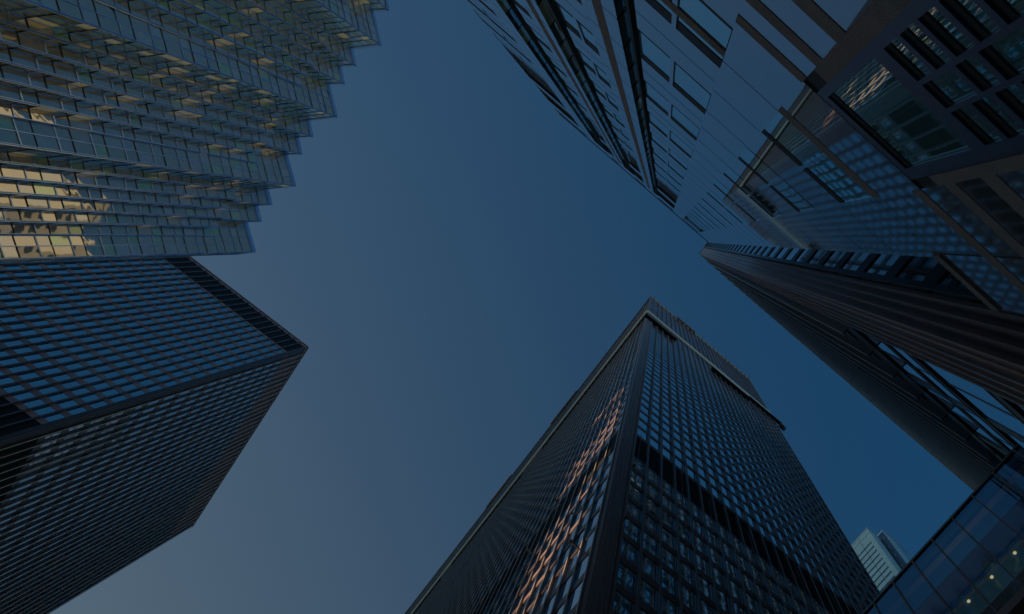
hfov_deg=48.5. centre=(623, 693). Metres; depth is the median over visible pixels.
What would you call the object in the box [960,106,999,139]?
window
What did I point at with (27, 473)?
window
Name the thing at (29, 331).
window
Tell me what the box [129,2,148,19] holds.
window
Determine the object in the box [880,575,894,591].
window
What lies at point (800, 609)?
window
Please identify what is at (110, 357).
window
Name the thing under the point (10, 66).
window
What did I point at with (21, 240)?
window
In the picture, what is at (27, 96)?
window
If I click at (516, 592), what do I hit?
window
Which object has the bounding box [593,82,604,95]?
window
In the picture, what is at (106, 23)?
window
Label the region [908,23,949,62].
window
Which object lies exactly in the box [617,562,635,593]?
window
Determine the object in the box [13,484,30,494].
window
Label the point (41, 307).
window
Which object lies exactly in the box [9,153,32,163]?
window
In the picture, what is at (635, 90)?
window
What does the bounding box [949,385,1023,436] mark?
window
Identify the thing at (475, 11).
window
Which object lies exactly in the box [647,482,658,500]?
window
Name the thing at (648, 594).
window
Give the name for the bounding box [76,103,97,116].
window
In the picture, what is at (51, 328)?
window
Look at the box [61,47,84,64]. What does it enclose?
window
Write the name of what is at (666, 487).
window
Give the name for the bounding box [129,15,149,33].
window
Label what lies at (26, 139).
window
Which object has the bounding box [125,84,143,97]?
window
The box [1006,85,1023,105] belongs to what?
window
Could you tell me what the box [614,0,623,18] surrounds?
window
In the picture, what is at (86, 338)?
window
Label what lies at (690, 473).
window
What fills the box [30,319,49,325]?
window
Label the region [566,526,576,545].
window
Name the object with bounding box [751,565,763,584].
window
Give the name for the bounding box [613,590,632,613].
window
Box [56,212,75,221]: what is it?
window
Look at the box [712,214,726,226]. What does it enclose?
window
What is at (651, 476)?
window
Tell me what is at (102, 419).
window
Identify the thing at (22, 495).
window
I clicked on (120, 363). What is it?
window
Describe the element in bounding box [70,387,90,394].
window
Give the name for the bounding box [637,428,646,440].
window
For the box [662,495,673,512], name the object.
window
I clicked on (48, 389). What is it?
window
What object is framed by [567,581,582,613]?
window
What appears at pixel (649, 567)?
window
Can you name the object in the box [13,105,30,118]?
window
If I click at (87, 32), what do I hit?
window
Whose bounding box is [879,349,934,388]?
window
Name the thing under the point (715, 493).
window
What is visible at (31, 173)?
window
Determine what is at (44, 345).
window
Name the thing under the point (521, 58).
window
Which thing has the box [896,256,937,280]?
window
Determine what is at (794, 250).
window
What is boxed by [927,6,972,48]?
window
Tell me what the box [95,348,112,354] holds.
window
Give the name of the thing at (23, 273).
window
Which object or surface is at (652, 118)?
window
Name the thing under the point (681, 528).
window
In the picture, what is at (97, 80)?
window
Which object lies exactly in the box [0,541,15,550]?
window
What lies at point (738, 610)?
window
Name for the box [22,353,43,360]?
window
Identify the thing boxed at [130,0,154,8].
window
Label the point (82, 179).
window
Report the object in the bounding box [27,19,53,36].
window
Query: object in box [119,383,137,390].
window
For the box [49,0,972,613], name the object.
sky
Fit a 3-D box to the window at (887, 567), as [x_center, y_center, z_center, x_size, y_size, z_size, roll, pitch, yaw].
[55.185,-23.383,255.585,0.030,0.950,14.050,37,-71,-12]
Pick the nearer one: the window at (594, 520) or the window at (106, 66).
the window at (594, 520)
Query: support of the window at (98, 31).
in the office tower at (150, 128)
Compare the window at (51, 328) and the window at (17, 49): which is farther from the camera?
the window at (51, 328)
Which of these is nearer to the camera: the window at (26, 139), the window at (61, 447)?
the window at (26, 139)
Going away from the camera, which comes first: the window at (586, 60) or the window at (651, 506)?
the window at (586, 60)
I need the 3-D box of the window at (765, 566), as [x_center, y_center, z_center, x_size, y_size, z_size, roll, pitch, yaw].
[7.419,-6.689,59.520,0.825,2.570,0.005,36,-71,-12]
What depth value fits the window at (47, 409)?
90.02 m
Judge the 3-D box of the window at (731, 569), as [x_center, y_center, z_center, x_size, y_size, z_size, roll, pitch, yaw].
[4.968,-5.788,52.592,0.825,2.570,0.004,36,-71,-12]
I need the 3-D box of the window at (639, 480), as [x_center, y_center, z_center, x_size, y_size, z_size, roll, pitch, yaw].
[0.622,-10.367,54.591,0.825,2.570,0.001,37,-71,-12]
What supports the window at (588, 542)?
in the office tower at (660, 469)
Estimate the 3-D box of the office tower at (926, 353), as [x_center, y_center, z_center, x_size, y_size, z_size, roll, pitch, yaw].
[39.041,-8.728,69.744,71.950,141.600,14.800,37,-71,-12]
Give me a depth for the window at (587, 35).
15.42 m
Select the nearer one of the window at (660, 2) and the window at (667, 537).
the window at (660, 2)
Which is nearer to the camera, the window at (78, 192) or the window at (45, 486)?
the window at (78, 192)
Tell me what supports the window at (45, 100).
in the office tower at (150, 128)
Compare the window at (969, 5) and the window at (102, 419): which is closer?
the window at (969, 5)
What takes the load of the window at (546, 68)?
in the office building
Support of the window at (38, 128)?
in the office tower at (150, 128)
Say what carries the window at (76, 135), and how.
in the office tower at (150, 128)
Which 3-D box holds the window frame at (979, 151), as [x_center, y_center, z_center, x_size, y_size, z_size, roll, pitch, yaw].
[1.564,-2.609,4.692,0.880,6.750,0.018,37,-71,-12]
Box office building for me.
[465,0,1023,313]
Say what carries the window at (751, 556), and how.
in the office tower at (660, 469)
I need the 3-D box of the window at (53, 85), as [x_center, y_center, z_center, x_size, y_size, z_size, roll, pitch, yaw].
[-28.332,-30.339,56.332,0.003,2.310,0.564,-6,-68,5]
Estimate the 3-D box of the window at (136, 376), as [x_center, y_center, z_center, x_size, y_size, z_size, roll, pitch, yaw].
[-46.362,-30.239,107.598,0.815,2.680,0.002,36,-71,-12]
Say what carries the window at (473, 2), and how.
in the office building
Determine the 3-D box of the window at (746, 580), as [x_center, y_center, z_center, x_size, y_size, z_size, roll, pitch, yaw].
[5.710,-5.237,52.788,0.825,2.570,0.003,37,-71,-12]
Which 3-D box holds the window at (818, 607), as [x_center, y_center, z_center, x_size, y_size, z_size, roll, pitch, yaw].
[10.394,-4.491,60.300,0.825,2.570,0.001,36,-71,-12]
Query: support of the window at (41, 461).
in the office tower at (138, 396)
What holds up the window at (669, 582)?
in the office tower at (660, 469)
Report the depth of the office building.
9.12 m
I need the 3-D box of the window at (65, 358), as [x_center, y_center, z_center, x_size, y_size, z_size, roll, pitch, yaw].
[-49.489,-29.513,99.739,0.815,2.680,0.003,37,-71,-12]
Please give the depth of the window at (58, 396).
93.37 m
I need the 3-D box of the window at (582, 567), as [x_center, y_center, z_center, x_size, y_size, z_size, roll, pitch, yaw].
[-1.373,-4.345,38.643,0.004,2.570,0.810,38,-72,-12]
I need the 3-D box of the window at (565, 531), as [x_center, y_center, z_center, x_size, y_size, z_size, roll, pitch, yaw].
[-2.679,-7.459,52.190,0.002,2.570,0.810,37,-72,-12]
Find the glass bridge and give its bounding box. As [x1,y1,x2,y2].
[861,443,1023,613]
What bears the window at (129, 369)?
in the office tower at (138, 396)
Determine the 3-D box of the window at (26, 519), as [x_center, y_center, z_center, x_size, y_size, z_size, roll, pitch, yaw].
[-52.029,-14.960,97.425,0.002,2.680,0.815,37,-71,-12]
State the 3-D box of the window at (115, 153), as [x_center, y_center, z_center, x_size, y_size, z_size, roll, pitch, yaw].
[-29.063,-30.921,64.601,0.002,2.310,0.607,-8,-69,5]
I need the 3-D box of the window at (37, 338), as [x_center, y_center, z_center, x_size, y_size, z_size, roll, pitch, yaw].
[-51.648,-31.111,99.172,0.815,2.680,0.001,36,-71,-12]
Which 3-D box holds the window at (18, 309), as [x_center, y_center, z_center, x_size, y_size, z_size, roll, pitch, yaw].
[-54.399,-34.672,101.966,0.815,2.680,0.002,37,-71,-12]
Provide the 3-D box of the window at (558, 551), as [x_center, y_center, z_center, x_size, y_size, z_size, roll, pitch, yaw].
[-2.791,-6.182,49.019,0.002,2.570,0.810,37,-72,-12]
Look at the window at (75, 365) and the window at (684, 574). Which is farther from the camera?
the window at (75, 365)
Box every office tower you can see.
[0,0,389,262]
[0,256,308,613]
[405,296,879,613]
[699,242,1023,490]
[851,528,901,592]
[877,531,912,568]
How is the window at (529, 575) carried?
in the office tower at (660, 469)
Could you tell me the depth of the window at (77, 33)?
55.53 m
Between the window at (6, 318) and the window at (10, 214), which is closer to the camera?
the window at (10, 214)
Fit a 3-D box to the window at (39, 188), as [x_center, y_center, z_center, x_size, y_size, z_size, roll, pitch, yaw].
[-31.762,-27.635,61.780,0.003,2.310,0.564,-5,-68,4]
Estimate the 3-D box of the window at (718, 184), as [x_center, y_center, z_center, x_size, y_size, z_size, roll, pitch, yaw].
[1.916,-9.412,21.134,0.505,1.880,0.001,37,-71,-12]
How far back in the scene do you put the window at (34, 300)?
105.39 m
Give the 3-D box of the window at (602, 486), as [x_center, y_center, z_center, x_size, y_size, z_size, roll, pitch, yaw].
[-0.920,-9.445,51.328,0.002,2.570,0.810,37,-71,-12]
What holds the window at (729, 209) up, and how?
in the office building
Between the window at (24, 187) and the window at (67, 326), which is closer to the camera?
the window at (24, 187)
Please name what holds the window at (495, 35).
in the office building
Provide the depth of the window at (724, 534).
59.00 m
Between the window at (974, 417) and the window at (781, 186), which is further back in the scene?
the window at (974, 417)
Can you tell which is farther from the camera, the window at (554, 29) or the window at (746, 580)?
the window at (746, 580)
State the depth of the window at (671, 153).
23.02 m
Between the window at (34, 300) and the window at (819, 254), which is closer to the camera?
the window at (819, 254)
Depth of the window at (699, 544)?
52.27 m
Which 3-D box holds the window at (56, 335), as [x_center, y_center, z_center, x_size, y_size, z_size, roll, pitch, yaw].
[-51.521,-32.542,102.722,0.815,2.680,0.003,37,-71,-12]
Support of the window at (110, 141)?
in the office tower at (150, 128)
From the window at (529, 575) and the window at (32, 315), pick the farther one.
the window at (32, 315)
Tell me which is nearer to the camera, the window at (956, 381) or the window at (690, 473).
the window at (956, 381)
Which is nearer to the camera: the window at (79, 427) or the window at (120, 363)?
the window at (79, 427)
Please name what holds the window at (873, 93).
in the office building
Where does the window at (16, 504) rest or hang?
in the office tower at (138, 396)
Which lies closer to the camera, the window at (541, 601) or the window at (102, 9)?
the window at (541, 601)
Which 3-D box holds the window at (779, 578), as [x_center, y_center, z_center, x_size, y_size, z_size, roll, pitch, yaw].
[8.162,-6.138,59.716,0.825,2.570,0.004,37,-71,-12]
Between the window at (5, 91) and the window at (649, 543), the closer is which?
the window at (649, 543)
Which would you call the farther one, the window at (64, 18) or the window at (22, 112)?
the window at (22, 112)
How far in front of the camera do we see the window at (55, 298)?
108.92 m
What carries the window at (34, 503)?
in the office tower at (138, 396)
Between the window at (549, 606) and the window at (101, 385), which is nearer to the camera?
the window at (549, 606)
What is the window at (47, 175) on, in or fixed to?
in the office tower at (150, 128)
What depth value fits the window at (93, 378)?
100.32 m
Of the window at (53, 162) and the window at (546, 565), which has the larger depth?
the window at (53, 162)
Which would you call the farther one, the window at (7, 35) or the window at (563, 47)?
the window at (7, 35)
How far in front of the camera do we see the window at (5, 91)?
53.16 m
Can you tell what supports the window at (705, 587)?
in the office tower at (660, 469)
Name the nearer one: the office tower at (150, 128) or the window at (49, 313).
the office tower at (150, 128)
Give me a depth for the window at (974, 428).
29.37 m
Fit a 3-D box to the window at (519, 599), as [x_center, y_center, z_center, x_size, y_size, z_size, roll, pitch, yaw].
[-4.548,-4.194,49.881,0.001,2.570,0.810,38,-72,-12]
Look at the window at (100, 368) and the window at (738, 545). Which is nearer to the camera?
the window at (738, 545)
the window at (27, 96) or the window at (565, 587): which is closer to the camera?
the window at (565, 587)
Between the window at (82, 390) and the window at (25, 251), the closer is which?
the window at (25, 251)
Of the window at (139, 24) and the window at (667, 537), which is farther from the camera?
the window at (139, 24)
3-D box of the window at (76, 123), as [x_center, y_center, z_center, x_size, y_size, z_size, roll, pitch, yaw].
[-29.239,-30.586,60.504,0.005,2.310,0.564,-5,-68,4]
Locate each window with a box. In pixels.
[0,28,19,44]
[0,85,20,99]
[0,116,14,129]
[0,129,19,143]
[0,165,25,177]
[0,181,18,191]
[0,279,17,283]
[0,316,18,321]
[0,332,14,338]
[0,357,19,364]
[0,376,15,384]
[0,509,16,519]
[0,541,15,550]
[1,384,24,392]
[2,67,28,84]
[2,247,19,257]
[2,339,23,346]
[3,300,22,305]
[3,501,21,511]
[4,210,20,219]
[4,265,21,269]
[4,532,20,542]
[5,65,32,71]
[6,364,28,372]
[7,285,26,290]
[7,322,28,328]
[7,492,26,503]
[8,524,25,534]
[9,13,27,27]
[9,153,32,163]
[10,0,38,7]
[10,50,36,68]
[11,196,27,206]
[12,47,45,55]
[12,224,35,233]
[12,271,29,275]
[12,306,31,311]
[12,346,33,353]
[12,391,34,399]
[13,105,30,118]
[13,235,36,245]
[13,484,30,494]
[13,516,30,526]
[14,119,32,132]
[17,246,40,257]
[17,292,35,296]
[17,329,37,335]
[17,371,38,379]
[18,34,44,52]
[18,132,36,146]
[18,182,34,192]
[18,475,36,485]
[18,508,34,517]
[19,210,41,220]
[20,31,50,39]
[20,277,39,282]
[21,90,38,103]
[22,313,40,318]
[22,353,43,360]
[22,398,45,407]
[23,466,41,476]
[23,499,40,509]
[25,168,41,179]
[25,298,43,303]
[26,197,48,207]
[26,336,45,342]
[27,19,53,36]
[27,378,48,386]
[27,492,44,501]
[28,458,46,467]
[29,17,58,25]
[29,74,46,88]
[30,109,53,123]
[30,284,47,288]
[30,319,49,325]
[31,122,55,136]
[32,360,52,367]
[32,483,49,493]
[33,405,55,414]
[33,449,51,458]
[34,184,55,194]
[35,135,59,149]
[35,304,53,309]
[36,342,55,348]
[37,58,54,73]
[37,385,58,393]
[37,475,54,484]
[38,94,61,108]
[38,290,55,294]
[39,440,56,449]
[40,326,58,332]
[41,16,68,24]
[41,170,62,181]
[41,367,61,374]
[42,466,59,476]
[43,310,61,316]
[43,413,64,421]
[44,349,65,355]
[44,431,61,440]
[45,42,61,57]
[45,78,69,94]
[46,296,63,300]
[47,76,73,82]
[47,392,68,400]
[47,458,64,467]
[48,158,69,168]
[48,332,67,338]
[49,225,68,233]
[50,236,70,244]
[51,15,80,23]
[51,317,69,322]
[51,373,70,381]
[52,450,68,459]
[53,63,76,79]
[53,246,73,256]
[54,114,69,126]
[54,355,73,362]
[55,126,70,139]
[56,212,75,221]
[57,0,83,20]
[57,61,81,67]
[57,399,77,407]
[57,441,73,450]
[58,339,75,345]
[59,139,74,152]
[60,380,80,387]
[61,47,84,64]
[61,323,78,328]
[62,199,82,209]
[62,432,79,441]
[63,45,90,52]
[64,362,83,369]
[66,345,85,351]
[67,406,87,414]
[67,424,84,433]
[69,117,89,129]
[69,129,91,142]
[69,187,88,196]
[69,329,87,335]
[70,34,92,49]
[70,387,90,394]
[72,32,96,39]
[73,141,95,155]
[73,369,91,375]
[75,352,93,358]
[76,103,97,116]
[76,174,95,184]
[78,335,95,341]
[79,393,99,401]
[81,225,99,233]
[82,8,99,26]
[82,236,100,244]
[82,375,101,382]
[83,31,107,38]
[83,88,104,102]
[84,358,102,364]
[85,246,103,255]
[87,342,103,347]
[88,214,105,222]
[89,400,107,407]
[89,417,104,425]
[91,74,111,88]
[91,382,109,389]
[92,30,117,37]
[93,0,116,19]
[93,364,111,371]
[95,202,112,210]
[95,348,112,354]
[97,14,120,34]
[99,60,119,74]
[100,388,119,395]
[101,190,118,199]
[102,370,119,377]
[103,124,121,136]
[104,135,123,148]
[104,354,121,360]
[107,47,126,60]
[107,147,126,159]
[108,178,125,187]
[110,111,128,123]
[111,377,128,384]
[113,360,129,366]
[117,97,135,110]
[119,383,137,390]
[121,366,138,372]
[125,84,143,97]
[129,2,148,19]
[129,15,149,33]
[129,372,146,379]
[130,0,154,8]
[132,70,150,84]
[133,28,153,46]
[134,141,151,152]
[137,152,154,163]
[137,378,154,385]
[161,17,178,32]
[161,29,179,45]
[162,14,182,21]
[165,41,182,57]
[168,2,185,18]
[470,0,484,13]
[475,11,504,38]
[485,12,513,38]
[495,35,519,57]
[497,0,508,13]
[506,38,528,58]
[507,11,519,29]
[510,586,519,603]
[513,590,524,610]
[515,0,527,11]
[518,28,529,43]
[519,597,528,613]
[521,58,542,77]
[523,571,531,587]
[526,575,536,594]
[528,41,537,55]
[530,580,542,603]
[531,28,548,46]
[535,555,544,572]
[535,586,548,612]
[537,54,544,66]
[539,0,553,26]
[540,559,549,577]
[544,65,551,75]
[544,563,556,586]
[544,594,555,613]
[547,540,556,557]
[549,57,564,73]
[550,568,563,594]
[551,23,562,44]
[553,543,562,561]
[555,602,564,613]
[558,573,572,602]
[559,6,578,31]
[559,525,568,542]
[559,546,570,567]
[561,43,570,60]
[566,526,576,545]
[566,550,578,574]
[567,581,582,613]
[569,59,577,74]
[572,509,581,526]
[573,529,584,550]
[574,554,588,583]
[576,72,583,85]
[579,51,593,69]
[579,510,589,529]
[580,25,597,48]
[581,530,594,556]
[582,83,589,94]
[585,493,594,510]
[587,510,599,533]
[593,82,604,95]
[593,493,603,512]
[596,66,609,83]
[597,478,606,495]
[607,95,617,107]
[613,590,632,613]
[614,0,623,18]
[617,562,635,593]
[619,13,629,47]
[621,538,637,566]
[624,519,639,542]
[625,43,633,68]
[627,500,640,521]
[629,66,636,87]
[629,484,642,504]
[631,470,643,488]
[633,84,638,101]
[633,458,644,474]
[636,99,640,112]
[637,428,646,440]
[638,110,642,122]
[640,32,669,76]
[640,579,656,610]
[642,554,656,581]
[643,532,657,556]
[645,513,657,535]
[646,82,668,111]
[646,497,657,516]
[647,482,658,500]
[648,469,658,486]
[649,112,667,134]
[650,437,659,450]
[652,134,666,150]
[653,148,666,161]
[655,160,665,171]
[656,0,671,14]
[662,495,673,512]
[662,509,673,529]
[662,527,674,549]
[662,546,675,571]
[662,569,676,597]
[662,595,677,613]
[663,448,671,460]
[663,481,672,497]
[668,171,681,184]
[669,149,687,168]
[669,162,684,177]
[671,132,692,155]
[672,106,698,137]
[674,64,710,109]
[675,458,683,470]
[677,492,687,509]
[678,0,731,59]
[678,507,688,524]
[678,522,690,542]
[679,540,691,562]
[680,560,694,586]
[682,584,696,612]
[687,467,695,479]
[691,503,701,520]
[692,518,703,536]
[694,535,706,555]
[696,553,708,575]
[697,201,711,213]
[698,575,712,600]
[699,477,708,490]
[701,599,714,613]
[702,196,718,210]
[705,515,715,531]
[707,190,726,206]
[707,530,718,548]
[710,547,722,568]
[711,487,720,500]
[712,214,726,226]
[713,567,725,589]
[715,181,737,201]
[716,588,730,613]
[718,211,735,224]
[719,526,729,542]
[722,542,733,560]
[723,496,732,509]
[725,168,754,193]
[725,559,737,579]
[726,207,745,222]
[729,579,742,602]
[733,537,743,553]
[734,602,745,613]
[735,506,744,519]
[736,201,760,219]
[737,554,748,572]
[739,148,778,182]
[741,572,753,592]
[746,593,758,613]
[747,548,757,564]
[751,193,781,216]
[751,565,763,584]
[756,584,769,605]
[760,559,771,576]
[764,113,822,163]
[765,576,777,595]
[768,247,779,256]
[772,180,812,210]
[772,596,783,613]
[774,570,785,587]
[776,248,788,258]
[780,588,792,607]
[785,248,798,259]
[787,580,798,597]
[794,599,804,613]
[795,249,811,261]
[800,590,812,608]
[806,157,870,201]
[808,250,827,263]
[814,602,823,613]
[823,251,845,266]
[833,58,968,164]
[842,252,869,270]
[858,330,901,359]
[866,254,899,274]
[874,567,888,582]
[877,571,891,587]
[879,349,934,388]
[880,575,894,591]
[890,345,925,371]
[891,38,929,74]
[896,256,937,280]
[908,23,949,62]
[916,368,963,404]
[918,358,1011,414]
[919,384,975,424]
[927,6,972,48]
[930,69,974,102]
[939,272,967,288]
[948,409,1007,452]
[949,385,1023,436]
[956,0,999,32]
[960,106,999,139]
[963,409,1007,443]
[966,55,998,84]
[982,96,1023,132]
[988,444,1005,457]
[990,28,1023,71]
[995,437,1012,450]
[1000,430,1023,447]
[1005,0,1023,14]
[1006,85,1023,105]
[1008,400,1023,413]
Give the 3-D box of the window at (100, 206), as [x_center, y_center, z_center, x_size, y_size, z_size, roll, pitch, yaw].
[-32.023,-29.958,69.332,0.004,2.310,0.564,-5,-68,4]
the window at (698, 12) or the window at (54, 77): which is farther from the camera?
the window at (54, 77)
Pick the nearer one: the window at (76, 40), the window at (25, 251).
the window at (76, 40)
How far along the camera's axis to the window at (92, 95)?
59.98 m
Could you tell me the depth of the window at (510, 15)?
24.52 m
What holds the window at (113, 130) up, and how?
in the office tower at (150, 128)
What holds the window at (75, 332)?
in the office tower at (138, 396)
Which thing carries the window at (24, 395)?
in the office tower at (138, 396)
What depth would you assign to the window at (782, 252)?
46.74 m
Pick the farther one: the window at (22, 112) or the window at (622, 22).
the window at (22, 112)
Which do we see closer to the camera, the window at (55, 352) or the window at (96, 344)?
the window at (55, 352)
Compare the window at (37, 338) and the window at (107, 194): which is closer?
the window at (107, 194)
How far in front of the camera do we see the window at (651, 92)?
15.69 m
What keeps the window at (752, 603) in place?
in the office tower at (660, 469)
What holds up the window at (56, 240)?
in the office tower at (150, 128)
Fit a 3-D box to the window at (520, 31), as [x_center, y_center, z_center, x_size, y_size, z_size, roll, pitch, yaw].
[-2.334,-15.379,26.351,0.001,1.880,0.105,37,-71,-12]
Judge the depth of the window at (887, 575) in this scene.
250.67 m
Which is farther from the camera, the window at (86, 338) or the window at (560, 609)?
the window at (86, 338)
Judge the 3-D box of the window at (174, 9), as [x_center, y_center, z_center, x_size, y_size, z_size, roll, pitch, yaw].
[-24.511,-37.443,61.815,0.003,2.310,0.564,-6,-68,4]
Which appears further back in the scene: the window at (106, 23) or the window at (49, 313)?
the window at (49, 313)
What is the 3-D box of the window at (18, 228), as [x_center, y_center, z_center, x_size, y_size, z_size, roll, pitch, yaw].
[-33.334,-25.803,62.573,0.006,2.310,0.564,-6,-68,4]
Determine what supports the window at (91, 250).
in the office tower at (150, 128)
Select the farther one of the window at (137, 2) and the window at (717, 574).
the window at (137, 2)
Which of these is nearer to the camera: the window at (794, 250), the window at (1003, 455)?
the window at (1003, 455)
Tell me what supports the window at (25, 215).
in the office tower at (150, 128)
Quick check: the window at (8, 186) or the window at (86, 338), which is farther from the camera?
the window at (86, 338)
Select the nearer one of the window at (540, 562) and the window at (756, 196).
the window at (756, 196)
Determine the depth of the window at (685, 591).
42.51 m
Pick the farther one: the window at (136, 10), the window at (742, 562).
the window at (136, 10)
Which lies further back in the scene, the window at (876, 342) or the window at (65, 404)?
the window at (65, 404)
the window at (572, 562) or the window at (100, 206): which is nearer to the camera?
the window at (572, 562)
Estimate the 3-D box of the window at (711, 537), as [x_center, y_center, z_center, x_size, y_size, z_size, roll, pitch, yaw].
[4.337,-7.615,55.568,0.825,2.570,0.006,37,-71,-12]
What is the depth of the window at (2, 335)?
95.75 m
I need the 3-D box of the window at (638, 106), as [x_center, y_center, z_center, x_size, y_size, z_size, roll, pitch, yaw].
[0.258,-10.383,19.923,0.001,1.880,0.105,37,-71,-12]
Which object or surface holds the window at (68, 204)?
in the office tower at (150, 128)
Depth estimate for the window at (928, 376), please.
25.46 m
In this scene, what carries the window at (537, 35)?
in the office building
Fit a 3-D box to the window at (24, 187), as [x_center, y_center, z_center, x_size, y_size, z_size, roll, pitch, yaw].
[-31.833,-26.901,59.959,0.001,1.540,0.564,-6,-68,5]
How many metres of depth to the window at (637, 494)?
51.45 m
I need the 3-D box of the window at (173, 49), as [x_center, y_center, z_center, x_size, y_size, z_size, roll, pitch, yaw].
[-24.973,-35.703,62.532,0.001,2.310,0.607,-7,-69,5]
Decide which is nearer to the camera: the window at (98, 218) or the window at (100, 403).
the window at (98, 218)
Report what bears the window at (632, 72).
in the office building
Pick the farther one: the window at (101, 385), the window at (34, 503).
the window at (101, 385)
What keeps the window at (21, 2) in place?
in the office tower at (150, 128)
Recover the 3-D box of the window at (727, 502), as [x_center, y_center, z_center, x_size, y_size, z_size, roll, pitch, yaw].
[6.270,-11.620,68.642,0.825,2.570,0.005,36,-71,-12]
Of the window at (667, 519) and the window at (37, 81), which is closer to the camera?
the window at (667, 519)
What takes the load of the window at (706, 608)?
in the office tower at (660, 469)
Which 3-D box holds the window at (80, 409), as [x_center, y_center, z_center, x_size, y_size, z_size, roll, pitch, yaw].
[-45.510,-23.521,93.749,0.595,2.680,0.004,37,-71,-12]
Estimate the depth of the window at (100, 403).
97.28 m
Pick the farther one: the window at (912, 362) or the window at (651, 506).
the window at (651, 506)
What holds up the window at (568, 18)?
in the office building
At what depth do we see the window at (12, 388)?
89.45 m
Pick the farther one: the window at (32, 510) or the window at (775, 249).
the window at (32, 510)
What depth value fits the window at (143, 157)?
68.23 m
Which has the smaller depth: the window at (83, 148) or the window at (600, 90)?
the window at (600, 90)
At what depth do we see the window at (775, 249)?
50.31 m
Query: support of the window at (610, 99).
in the office building
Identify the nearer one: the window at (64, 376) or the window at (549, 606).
the window at (549, 606)
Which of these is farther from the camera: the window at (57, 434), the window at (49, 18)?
the window at (57, 434)
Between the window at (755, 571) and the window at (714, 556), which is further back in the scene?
the window at (755, 571)
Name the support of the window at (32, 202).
in the office tower at (150, 128)
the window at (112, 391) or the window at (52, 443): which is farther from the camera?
the window at (112, 391)
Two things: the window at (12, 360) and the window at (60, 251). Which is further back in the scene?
the window at (12, 360)
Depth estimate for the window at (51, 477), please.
96.02 m
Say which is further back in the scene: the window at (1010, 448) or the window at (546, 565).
the window at (546, 565)
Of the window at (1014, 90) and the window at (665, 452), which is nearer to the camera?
the window at (1014, 90)
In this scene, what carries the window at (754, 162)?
in the office building
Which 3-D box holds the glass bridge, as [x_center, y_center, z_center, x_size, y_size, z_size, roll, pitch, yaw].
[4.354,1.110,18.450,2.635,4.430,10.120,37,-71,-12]
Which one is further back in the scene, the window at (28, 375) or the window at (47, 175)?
the window at (28, 375)
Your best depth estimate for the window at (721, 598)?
46.09 m
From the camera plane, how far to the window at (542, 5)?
17.72 m
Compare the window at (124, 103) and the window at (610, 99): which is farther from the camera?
the window at (124, 103)
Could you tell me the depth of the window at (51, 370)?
96.36 m
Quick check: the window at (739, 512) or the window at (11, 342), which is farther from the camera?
the window at (11, 342)
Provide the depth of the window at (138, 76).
63.10 m
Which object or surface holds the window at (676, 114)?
in the office building
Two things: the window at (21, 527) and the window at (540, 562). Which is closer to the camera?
the window at (540, 562)
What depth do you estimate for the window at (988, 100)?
5.24 m
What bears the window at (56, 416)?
in the office tower at (138, 396)
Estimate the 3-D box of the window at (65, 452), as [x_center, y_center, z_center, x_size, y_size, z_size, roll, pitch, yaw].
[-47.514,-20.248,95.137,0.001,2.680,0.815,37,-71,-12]
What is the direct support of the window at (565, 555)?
in the office tower at (660, 469)
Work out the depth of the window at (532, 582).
49.73 m
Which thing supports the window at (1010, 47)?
in the office building
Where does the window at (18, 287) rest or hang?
in the office tower at (138, 396)
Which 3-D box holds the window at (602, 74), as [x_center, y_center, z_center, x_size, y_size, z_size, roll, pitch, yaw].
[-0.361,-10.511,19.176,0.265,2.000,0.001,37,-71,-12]
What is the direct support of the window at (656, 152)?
in the office building
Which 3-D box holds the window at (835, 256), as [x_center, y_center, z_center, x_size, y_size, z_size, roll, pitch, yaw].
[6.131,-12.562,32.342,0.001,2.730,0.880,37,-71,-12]
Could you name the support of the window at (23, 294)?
in the office tower at (138, 396)
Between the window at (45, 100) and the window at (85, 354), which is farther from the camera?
the window at (85, 354)
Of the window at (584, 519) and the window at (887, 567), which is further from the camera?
the window at (887, 567)
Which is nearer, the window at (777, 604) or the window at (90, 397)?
the window at (777, 604)
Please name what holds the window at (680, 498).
in the office tower at (660, 469)
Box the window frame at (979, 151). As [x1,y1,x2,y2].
[817,0,1023,179]
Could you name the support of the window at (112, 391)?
in the office tower at (138, 396)
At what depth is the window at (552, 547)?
52.58 m
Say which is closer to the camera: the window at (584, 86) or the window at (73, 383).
the window at (584, 86)
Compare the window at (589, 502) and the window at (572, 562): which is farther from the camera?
the window at (589, 502)
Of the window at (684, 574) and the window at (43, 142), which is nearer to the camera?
the window at (684, 574)
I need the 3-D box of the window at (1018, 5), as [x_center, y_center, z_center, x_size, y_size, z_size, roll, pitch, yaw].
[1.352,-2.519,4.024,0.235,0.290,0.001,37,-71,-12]
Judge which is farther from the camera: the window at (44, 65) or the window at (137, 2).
the window at (137, 2)
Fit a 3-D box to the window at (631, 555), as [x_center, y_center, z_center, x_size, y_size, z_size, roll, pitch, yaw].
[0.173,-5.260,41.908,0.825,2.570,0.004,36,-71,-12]

